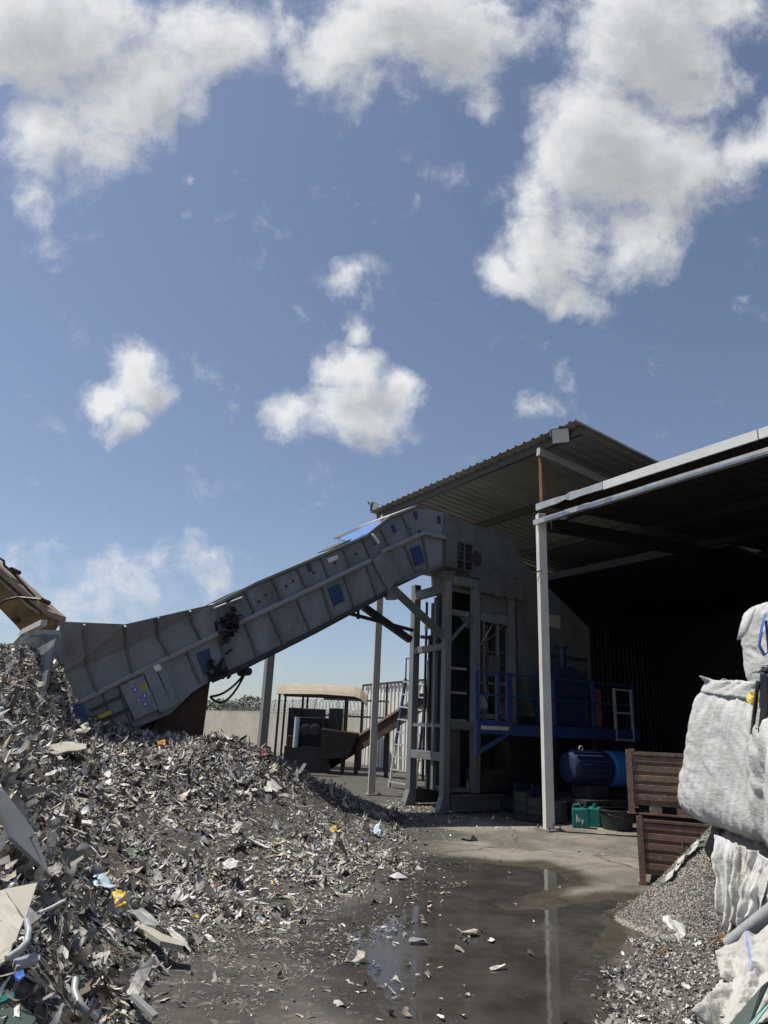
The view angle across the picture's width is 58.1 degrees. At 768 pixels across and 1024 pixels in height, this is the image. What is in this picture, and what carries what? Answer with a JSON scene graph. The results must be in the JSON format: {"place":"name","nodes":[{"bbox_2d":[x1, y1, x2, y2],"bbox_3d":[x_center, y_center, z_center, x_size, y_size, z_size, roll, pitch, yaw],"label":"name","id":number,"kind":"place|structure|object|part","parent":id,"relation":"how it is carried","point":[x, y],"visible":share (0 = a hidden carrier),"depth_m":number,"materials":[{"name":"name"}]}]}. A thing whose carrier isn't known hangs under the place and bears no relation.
{"place":"outdoors","nodes":[
{"label":"outdoors","id":0,"kind":"place"},
{"bbox_2d":[0,557,65,630],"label":"excavator arm","id":1,"kind":"object","parent":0,"point":[23,603],"visible":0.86,"depth_m":12.58},
{"bbox_2d":[0,0,767,712],"label":"sky","id":2,"kind":"structure","parent":0,"point":[271,271],"materials":[{"name":"blue"}]},
{"bbox_2d":[130,751,664,1023],"bbox_3d":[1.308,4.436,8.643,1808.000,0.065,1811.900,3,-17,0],"label":"ground","id":3,"kind":"structure","parent":0,"point":[590,878],"depth_m":5.94,"materials":[{"name":"grey concrete"}]},
{"bbox_2d":[130,993,158,1019],"bbox_3d":[-1.313,2.702,3.780,0.049,0.049,0.303,18,-23,-41],"label":"grey slab","id":4,"kind":"object","parent":3,"relation":"on","point":[146,1008],"depth_m":3.76,"materials":[{"name":"plastic"}]},
{"bbox_2d":[0,661,406,1023],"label":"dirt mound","id":5,"kind":"object","parent":3,"relation":"on","point":[24,988],"visible":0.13,"depth_m":7.08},
{"bbox_2d":[0,992,14,1004],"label":"teal strip","id":6,"kind":"object","parent":5,"relation":"on","point":[6,999],"visible":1,"depth_m":2.62,"materials":[{"name":"plastic"}]},
{"bbox_2d":[126,907,158,928],"bbox_3d":[-1.732,2.926,4.981,0.386,0.083,0.103,-10,-21,35],"label":"grey slab","id":7,"kind":"object","parent":5,"relation":"on","point":[143,916],"depth_m":4.97,"materials":[{"name":"plastic"}]},
{"bbox_2d":[133,921,183,950],"bbox_3d":[-1.575,2.927,4.768,0.541,0.094,0.160,-8,-20,31],"label":"tan slab","id":8,"kind":"object","parent":5,"relation":"on","point":[157,937],"depth_m":4.71,"materials":[{"name":"beige plastic"}]},
{"bbox_2d":[11,506,447,736],"bbox_3d":[-2.604,2.270,13.223,8.509,6.070,2.506,13,-20,-30],"label":"inclined conveyor","id":9,"kind":"object","parent":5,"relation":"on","point":[160,673],"visible":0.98,"depth_m":12.18,"materials":[{"name":"grey metal"}]},
{"bbox_2d":[257,746,274,757],"bbox_3d":[-1.957,3.828,11.041,0.369,0.170,0.454,-7,-20,29],"label":"red scrap","id":10,"kind":"object","parent":5,"relation":"on","point":[265,750],"visible":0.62,"depth_m":11.03,"materials":[{"name":"plastic"}]},
{"bbox_2d":[0,638,612,1023],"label":"scrap shreds","id":11,"kind":"object","parent":5,"relation":"on","point":[34,775],"visible":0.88,"depth_m":6.85,"materials":[{"name":"grey metal"}]},
{"bbox_2d":[0,889,23,964],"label":"beige sheet","id":12,"kind":"object","parent":11,"relation":"on","point":[11,921],"visible":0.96,"depth_m":3.01,"materials":[{"name":"beige plastic"}]},
{"bbox_2d":[4,883,36,918],"bbox_3d":[-1.691,1.788,3.170,0.134,0.093,0.320,8,-18,-18],"label":"folded corner","id":13,"kind":"object","parent":12,"relation":"attached to","point":[20,897],"visible":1,"depth_m":3.21,"materials":[{"name":"beige plastic"}]},
{"bbox_2d":[0,1003,35,1023],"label":"green board","id":14,"kind":"object","parent":11,"relation":"on","point":[26,1017],"visible":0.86,"depth_m":2.53,"materials":[{"name":"green plastic"}]},
{"bbox_2d":[4,917,31,961],"bbox_3d":[-1.549,1.819,2.957,0.081,0.112,0.277,8,-18,-16],"label":"bent pipe","id":15,"kind":"object","parent":11,"relation":"on","point":[19,949],"visible":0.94,"depth_m":2.90,"materials":[{"name":"grey plastic"}]},
{"bbox_2d":[14,969,23,981],"bbox_3d":[-1.478,1.874,2.801,0.040,0.032,0.108,15,-21,-34],"label":"blue scrap","id":16,"kind":"object","parent":11,"relation":"on","point":[19,975],"visible":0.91,"depth_m":2.79,"materials":[{"name":"plastic"}]},
{"bbox_2d":[13,793,30,823],"bbox_3d":[-2.478,2.030,4.725,0.100,0.185,0.200,16,-21,-36],"label":"dark sheet","id":17,"kind":"object","parent":11,"relation":"on","point":[20,804],"visible":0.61,"depth_m":4.74,"materials":[{"name":"plastic"}]},
{"bbox_2d":[0,787,50,877],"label":"grey sheet","id":18,"kind":"object","parent":11,"relation":"on","point":[17,827],"visible":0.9,"depth_m":4.20,"materials":[{"name":"plastic"}]},
{"bbox_2d":[11,953,39,970],"bbox_3d":[-1.504,1.889,2.904,0.054,0.046,0.200,-1,-17,10],"label":"pale stick","id":19,"kind":"object","parent":11,"relation":"on","point":[18,962],"visible":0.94,"depth_m":2.89,"materials":[{"name":"grey plastic"}]},
{"bbox_2d":[37,899,65,914],"bbox_3d":[-1.638,1.945,3.407,0.018,0.029,0.205,-1,-17,10],"label":"white rod","id":20,"kind":"object","parent":11,"relation":"on","point":[51,907],"visible":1,"depth_m":3.40,"materials":[{"name":"white plastic"}]},
{"bbox_2d":[43,741,86,754],"bbox_3d":[-3.678,2.734,8.003,0.392,0.128,0.801,3,-17,0],"label":"tan board","id":21,"kind":"object","parent":11,"relation":"on","point":[65,747],"visible":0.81,"depth_m":8.01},
{"bbox_2d":[70,976,98,1022],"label":"curved strip","id":22,"kind":"object","parent":11,"relation":"on","point":[80,1003],"visible":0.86,"depth_m":3.38,"materials":[{"name":"grey plastic"}]},
{"bbox_2d":[81,723,90,733],"bbox_3d":[-4.063,2.939,9.403,0.206,0.146,0.112,-13,-23,40],"label":"tan scrap","id":23,"kind":"object","parent":11,"relation":"on","point":[85,727],"visible":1,"depth_m":9.38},
{"bbox_2d":[82,820,91,824],"bbox_3d":[-2.623,2.742,6.104,0.089,0.037,0.124,10,-19,-23],"label":"white scrap","id":24,"kind":"object","parent":11,"relation":"on","point":[88,822],"visible":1,"depth_m":6.10,"materials":[{"name":"white plastic"}]},
{"bbox_2d":[89,873,117,889],"bbox_3d":[-2.084,2.748,5.142,0.230,0.083,0.221,3,-17,0],"label":"pale film","id":25,"kind":"object","parent":11,"relation":"on","point":[104,880],"visible":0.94,"depth_m":5.13,"materials":[{"name":"white plastic"}]},
{"bbox_2d":[112,889,126,907],"bbox_3d":[-1.880,2.765,4.945,0.107,0.096,0.188,18,-23,-41],"label":"yellow scrap","id":26,"kind":"object","parent":11,"relation":"on","point":[118,893],"visible":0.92,"depth_m":4.96,"materials":[{"name":"plastic"}]},
{"bbox_2d":[157,740,165,744],"bbox_3d":[-2.917,3.026,9.075,0.102,0.072,0.186,-8,-20,29],"label":"orange scrap","id":27,"kind":"object","parent":11,"relation":"on","point":[160,742],"visible":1,"depth_m":9.08,"materials":[{"name":"plastic"}]},
{"bbox_2d":[222,858,238,869],"bbox_3d":[-1.490,3.393,6.674,0.146,0.073,0.391,3,-17,0],"label":"white scrap","id":28,"kind":"object","parent":11,"relation":"on","point":[230,863],"visible":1,"depth_m":6.68,"materials":[{"name":"white plastic"}]},
{"bbox_2d":[372,823,381,836],"bbox_3d":[-0.111,4.686,10.210,0.152,0.138,0.492,3,-17,0],"label":"pale film","id":29,"kind":"object","parent":11,"relation":"on","point":[377,827],"visible":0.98,"depth_m":10.26,"materials":[{"name":"plastic"}]},
{"bbox_2d":[207,698,238,710],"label":"bush","id":30,"kind":"object","parent":3,"relation":"on","point":[210,705],"visible":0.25,"depth_m":57.38,"materials":[{"name":"green plant"}]},
{"bbox_2d":[212,698,255,710],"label":"bush","id":31,"kind":"object","parent":3,"relation":"on","point":[235,703],"visible":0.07,"depth_m":61.63,"materials":[{"name":"green plant"}]},
{"bbox_2d":[232,695,260,710],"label":"bush","id":32,"kind":"object","parent":3,"relation":"on","point":[252,698],"visible":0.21,"depth_m":55.54,"materials":[{"name":"green plant"}]},
{"bbox_2d":[257,655,274,747],"bbox_3d":[-3.931,6.017,23.185,0.260,5.500,0.260,13,-20,-30],"label":"steel post","id":33,"kind":"object","parent":3,"relation":"on","point":[264,717],"visible":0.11,"depth_m":22.98,"materials":[{"name":"metal"}]},
{"bbox_2d":[203,710,364,762],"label":"boundary wall","id":34,"kind":"structure","parent":3,"relation":"on","point":[241,724],"depth_m":41.94,"materials":[{"name":"concrete"}]},
{"bbox_2d":[219,698,364,711],"bbox_3d":[-5.190,10.648,38.106,0.545,0.666,22.000,13,-20,-30],"label":"razor wire","id":35,"kind":"object","parent":34,"relation":"on","point":[241,707],"visible":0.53,"depth_m":38.98,"materials":[{"name":"grey metal"}]},
{"bbox_2d":[283,707,343,772],"bbox_3d":[-2.449,7.982,24.304,1.920,2.134,1.587,3,-17,0],"label":"old machine","id":36,"kind":"object","parent":3,"relation":"on","point":[305,726],"visible":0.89,"depth_m":23.86,"materials":[{"name":"black metal"}]},
{"bbox_2d":[274,684,388,769],"bbox_3d":[-1.993,8.320,26.920,4.277,3.074,2.321,3,-17,0],"label":"shelter","id":37,"kind":"object","parent":3,"relation":"on","point":[346,694],"visible":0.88,"depth_m":26.33,"materials":[{"name":"metal"}]},
{"bbox_2d":[321,728,358,773],"bbox_3d":[-1.522,8.176,23.650,1.269,1.454,1.366,3,-17,0],"label":"feed box","id":38,"kind":"object","parent":3,"relation":"on","point":[337,743],"visible":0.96,"depth_m":23.20,"materials":[{"name":"metal"}]},
{"bbox_2d":[330,692,426,777],"bbox_3d":[-0.290,7.419,23.221,5.121,2.748,0.620,-14,-24,42],"label":"brown conveyor","id":39,"kind":"object","parent":3,"relation":"on","point":[387,724],"visible":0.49,"depth_m":22.71,"materials":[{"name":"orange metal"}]},
{"bbox_2d":[362,679,426,774],"bbox_3d":[0.668,7.988,25.822,0.184,3.280,7.834,10,-19,-22],"label":"sheet fence","id":40,"kind":"object","parent":3,"relation":"on","point":[390,692],"visible":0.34,"depth_m":26.89,"materials":[{"name":"metal"}]},
{"bbox_2d":[387,872,407,877],"bbox_3d":[0.143,4.002,7.609,0.242,0.073,0.115,3,-17,0],"label":"scrap lump","id":41,"kind":"object","parent":3,"relation":"on","point":[397,875],"visible":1,"depth_m":7.59,"materials":[{"name":"white plastic"}]},
{"bbox_2d":[388,658,427,786],"bbox_3d":[0.763,5.714,18.739,0.504,3.471,2.125,12,-19,-27],"label":"step ladder","id":42,"kind":"object","parent":3,"relation":"on","point":[397,731],"visible":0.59,"depth_m":18.98,"materials":[{"name":"metal"}]},
{"bbox_2d":[461,835,478,840],"bbox_3d":[1.294,4.946,10.509,0.217,0.084,0.200,-14,-24,43],"label":"scrap lump","id":43,"kind":"object","parent":3,"relation":"on","point":[472,837],"visible":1,"depth_m":10.47,"materials":[{"name":"plastic"}]},
{"bbox_2d":[345,862,617,1023],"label":"puddle","id":44,"kind":"object","parent":3,"relation":"on","point":[522,985],"visible":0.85,"depth_m":5.29,"materials":[{"name":"liquid"}]},
{"bbox_2d":[409,937,426,941],"bbox_3d":[0.264,3.345,5.409,0.153,0.024,0.100,3,-17,0],"label":"scrap lump","id":45,"kind":"object","parent":44,"relation":"in","point":[415,939],"visible":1,"depth_m":5.39,"materials":[{"name":"grey plastic"}]},
{"bbox_2d":[462,929,477,932],"bbox_3d":[0.711,3.446,5.677,0.132,0.027,0.103,6,-18,-10],"label":"scrap lump","id":46,"kind":"object","parent":44,"relation":"on","point":[473,930],"visible":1,"depth_m":5.67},
{"bbox_2d":[513,790,533,820],"bbox_3d":[2.695,5.639,13.314,0.416,0.534,0.416,3,-17,0],"label":"drum","id":47,"kind":"object","parent":3,"relation":"on","point":[520,805],"visible":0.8,"depth_m":13.18,"materials":[{"name":"metal"}]},
{"bbox_2d":[527,796,542,822],"bbox_3d":[2.881,5.621,13.096,0.354,0.457,0.354,3,-17,0],"label":"drum","id":48,"kind":"object","parent":3,"relation":"on","point":[534,810],"visible":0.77,"depth_m":12.96,"materials":[{"name":"metal"}]},
{"bbox_2d":[554,799,567,823],"bbox_3d":[3.291,5.644,13.046,0.354,0.418,0.354,3,-17,0],"label":"drum","id":49,"kind":"object","parent":3,"relation":"on","point":[561,811],"visible":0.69,"depth_m":12.90,"materials":[{"name":"metal"}]},
{"bbox_2d":[361,419,767,795],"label":"canopy roof","id":50,"kind":"structure","parent":3,"relation":"on","point":[507,490],"depth_m":17.47,"materials":[{"name":"metal"}]},
{"bbox_2d":[367,501,379,510],"bbox_3d":[-0.288,-0.133,19.400,0.209,0.280,0.360,-11,-22,38],"label":"floodlight","id":51,"kind":"object","parent":50,"relation":"attached to","point":[373,505],"visible":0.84,"depth_m":19.29,"materials":[{"name":"metal"}]},
{"bbox_2d":[550,427,570,444],"bbox_3d":[3.452,-1.505,13.501,0.420,0.338,0.200,-4,-18,21],"label":"floodlight","id":52,"kind":"object","parent":50,"relation":"attached to","point":[559,435],"visible":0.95,"depth_m":13.45,"materials":[{"name":"metal"}]},
{"bbox_2d":[572,804,589,828],"bbox_3d":[3.571,5.511,12.551,0.300,0.401,0.246,-3,-18,17],"label":"jerrycan","id":53,"kind":"object","parent":3,"relation":"on","point":[580,817],"visible":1,"depth_m":12.44,"materials":[{"name":"teal plastic"}]},
{"bbox_2d":[588,803,602,826],"bbox_3d":[3.921,5.609,12.817,0.246,0.401,0.300,-6,-19,27],"label":"jerrycan","id":54,"kind":"object","parent":3,"relation":"on","point":[595,817],"visible":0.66,"depth_m":12.68,"materials":[{"name":"teal plastic"}]},
{"bbox_2d":[598,807,633,831],"bbox_3d":[4.219,5.554,12.494,0.640,0.340,0.652,13,-20,-30],"label":"tub","id":55,"kind":"object","parent":3,"relation":"on","point":[616,819],"visible":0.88,"depth_m":12.28,"materials":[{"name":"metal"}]},
{"bbox_2d":[533,426,767,832],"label":"open shed","id":56,"kind":"structure","parent":3,"relation":"on","point":[680,609],"depth_m":17.04,"materials":[{"name":"metal"}]},
{"bbox_2d":[613,826,729,940],"bbox_3d":[3.168,3.375,6.484,2.075,0.864,1.800,3,-17,0],"label":"granulate pile","id":57,"kind":"object","parent":3,"relation":"on","point":[644,929],"visible":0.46,"depth_m":6.09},
{"bbox_2d":[613,825,725,939],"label":"granulate chips","id":58,"kind":"object","parent":57,"relation":"on","point":[671,867],"visible":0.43,"depth_m":6.15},
{"bbox_2d":[636,809,709,884],"bbox_3d":[3.663,3.986,8.154,1.230,0.720,0.870,-5,-19,23],"label":"steel crate","id":59,"kind":"object","parent":3,"relation":"on","point":[664,843],"visible":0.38,"depth_m":7.95,"materials":[{"name":"brown paint"}]},
{"bbox_2d":[625,748,694,818],"bbox_3d":[3.627,3.307,8.453,1.230,0.720,0.870,-4,-18,21],"label":"steel crate","id":60,"kind":"object","parent":59,"relation":"on","point":[653,780],"visible":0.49,"depth_m":8.20,"materials":[{"name":"paint"}]},
{"bbox_2d":[609,941,767,1023],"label":"grit mound","id":61,"kind":"object","parent":3,"relation":"on","point":[688,946],"visible":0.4,"depth_m":4.50,"materials":[{"name":"grey gravel"}]},
{"bbox_2d":[660,915,687,943],"bbox_3d":[2.301,3.314,5.501,0.194,0.153,0.232,-9,-20,32],"label":"white film","id":62,"kind":"object","parent":61,"relation":"on","point":[680,929],"visible":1,"depth_m":5.51,"materials":[{"name":"white plastic"}]},
{"bbox_2d":[591,930,765,1023],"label":"grit chips","id":63,"kind":"object","parent":61,"relation":"on","point":[620,984],"visible":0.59,"depth_m":4.60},
{"bbox_2d":[730,981,767,1023],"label":"green board","id":64,"kind":"object","parent":63,"relation":"on","point":[746,1014],"visible":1,"depth_m":3.65,"materials":[{"name":"green plastic"}]},
{"bbox_2d":[749,1000,767,1023],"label":"teal strip","id":65,"kind":"object","parent":64,"relation":"on","point":[759,1014],"visible":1,"depth_m":3.56,"materials":[{"name":"teal plastic"}]},
{"bbox_2d":[650,933,728,955],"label":"brown fibres","id":66,"kind":"object","parent":61,"relation":"on","point":[713,942],"visible":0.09,"depth_m":5.24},
{"bbox_2d":[692,963,767,1023],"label":"crumpled sack","id":67,"kind":"object","parent":61,"relation":"on","point":[735,995],"visible":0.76,"depth_m":3.93,"materials":[{"name":"white fabric"}]},
{"bbox_2d":[715,925,767,981],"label":"crumpled sack","id":68,"kind":"object","parent":61,"relation":"on","point":[746,952],"visible":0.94,"depth_m":4.38,"materials":[{"name":"white fabric"}]},
{"bbox_2d":[723,902,767,944],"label":"grey profile","id":69,"kind":"object","parent":61,"relation":"on","point":[756,922],"visible":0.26,"depth_m":4.60,"materials":[{"name":"plastic"}]},
{"bbox_2d":[664,829,767,932],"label":"torn bag","id":70,"kind":"object","parent":3,"relation":"on","point":[739,862],"visible":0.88,"depth_m":5.55,"materials":[{"name":"white fabric"}]},
{"bbox_2d":[678,676,763,841],"bbox_3d":[3.422,2.249,6.347,1.080,1.442,1.164,9,-18,-20],"label":"bulk bag","id":71,"kind":"object","parent":70,"relation":"on","point":[712,787],"visible":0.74,"depth_m":6.18,"materials":[{"name":"white fabric"}]},
{"bbox_2d":[737,602,767,681],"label":"bulk bag","id":72,"kind":"object","parent":71,"relation":"on","point":[753,633],"visible":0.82,"depth_m":7.16,"materials":[{"name":"white fabric"}]},
{"bbox_2d":[746,692,758,707],"bbox_3d":[3.189,1.617,5.953,0.073,0.137,0.146,12,-20,-28],"label":"yellow strap","id":73,"kind":"object","parent":71,"relation":"on","point":[750,697],"visible":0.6,"depth_m":5.97,"materials":[{"name":"plastic"}]},
{"bbox_2d":[746,866,767,909],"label":"bulk bag","id":74,"kind":"object","parent":3,"relation":"on","point":[762,880],"visible":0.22,"depth_m":5.16,"materials":[{"name":"white fabric"}]},
{"bbox_2d":[745,718,767,847],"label":"bulk bag","id":75,"kind":"object","parent":74,"relation":"on","point":[756,765],"visible":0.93,"depth_m":5.46,"materials":[{"name":"white fabric"}]},
{"bbox_2d":[750,665,767,733],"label":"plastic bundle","id":76,"kind":"object","parent":75,"relation":"on","point":[761,692],"visible":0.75,"depth_m":5.59,"materials":[{"name":"grey plastic"}]},
{"bbox_2d":[396,789,690,831],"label":"shed floor","id":77,"kind":"structure","parent":0,"point":[624,793],"depth_m":16.35,"materials":[{"name":"concrete"}]},
{"bbox_2d":[401,513,591,812],"bbox_3d":[2.807,3.536,16.100,4.543,6.177,2.100,13,-20,-30],"label":"shredder","id":78,"kind":"object","parent":77,"relation":"on","point":[487,620],"visible":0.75,"depth_m":15.55,"materials":[{"name":"grey paint"}]},
{"bbox_2d":[449,669,640,806],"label":"service platform","id":79,"kind":"structure","parent":77,"relation":"on","point":[507,727],"depth_m":14.01,"materials":[{"name":"metal"}]},
{"bbox_2d":[534,645,591,726],"bbox_3d":[3.951,3.816,15.259,1.140,1.730,0.620,13,-20,-30],"label":"hydraulic unit","id":80,"kind":"object","parent":79,"relation":"on","point":[575,714],"visible":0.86,"depth_m":15.00,"materials":[{"name":"blue paint"}]},
{"bbox_2d":[590,689,602,727],"bbox_3d":[4.637,4.420,15.589,0.400,0.830,0.435,13,-20,-30],"label":"control cabinet","id":81,"kind":"object","parent":79,"relation":"on","point":[598,711],"visible":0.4,"depth_m":15.44,"materials":[{"name":"orange metal"}]},
{"bbox_3d":[4.739,4.371,15.435,0.340,0.740,0.013,13,-20,-30],"label":"door","id":82,"kind":"part","parent":81,"relation":"part of","materials":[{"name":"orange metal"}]},
{"bbox_2d":[612,688,634,741],"bbox_3d":[5.353,4.534,15.434,0.610,1.120,0.040,13,-20,-30],"label":"gate frame","id":83,"kind":"object","parent":79,"relation":"on","point":[616,712],"visible":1,"depth_m":15.42,"materials":[{"name":"metal"}]},
{"bbox_2d":[514,782,579,809],"bbox_3d":[3.398,5.880,14.170,1.450,0.600,0.560,13,-20,-30],"label":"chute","id":84,"kind":"object","parent":77,"relation":"on","point":[536,790],"visible":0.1,"depth_m":14.05,"materials":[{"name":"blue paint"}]},
{"bbox_2d":[554,795,640,820],"bbox_3d":[4.238,5.862,13.656,1.650,0.400,0.900,13,-20,-30],"label":"motor stand","id":85,"kind":"object","parent":77,"relation":"on","point":[610,800],"visible":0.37,"depth_m":13.37,"materials":[{"name":"metal"}]},
{"bbox_2d":[559,746,626,798],"bbox_3d":[4.246,5.213,13.880,1.460,0.973,0.686,9,-18,-20],"label":"electric motor","id":86,"kind":"object","parent":85,"relation":"on","point":[590,774],"visible":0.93,"depth_m":13.63,"materials":[{"name":"blue paint"}]}
]}

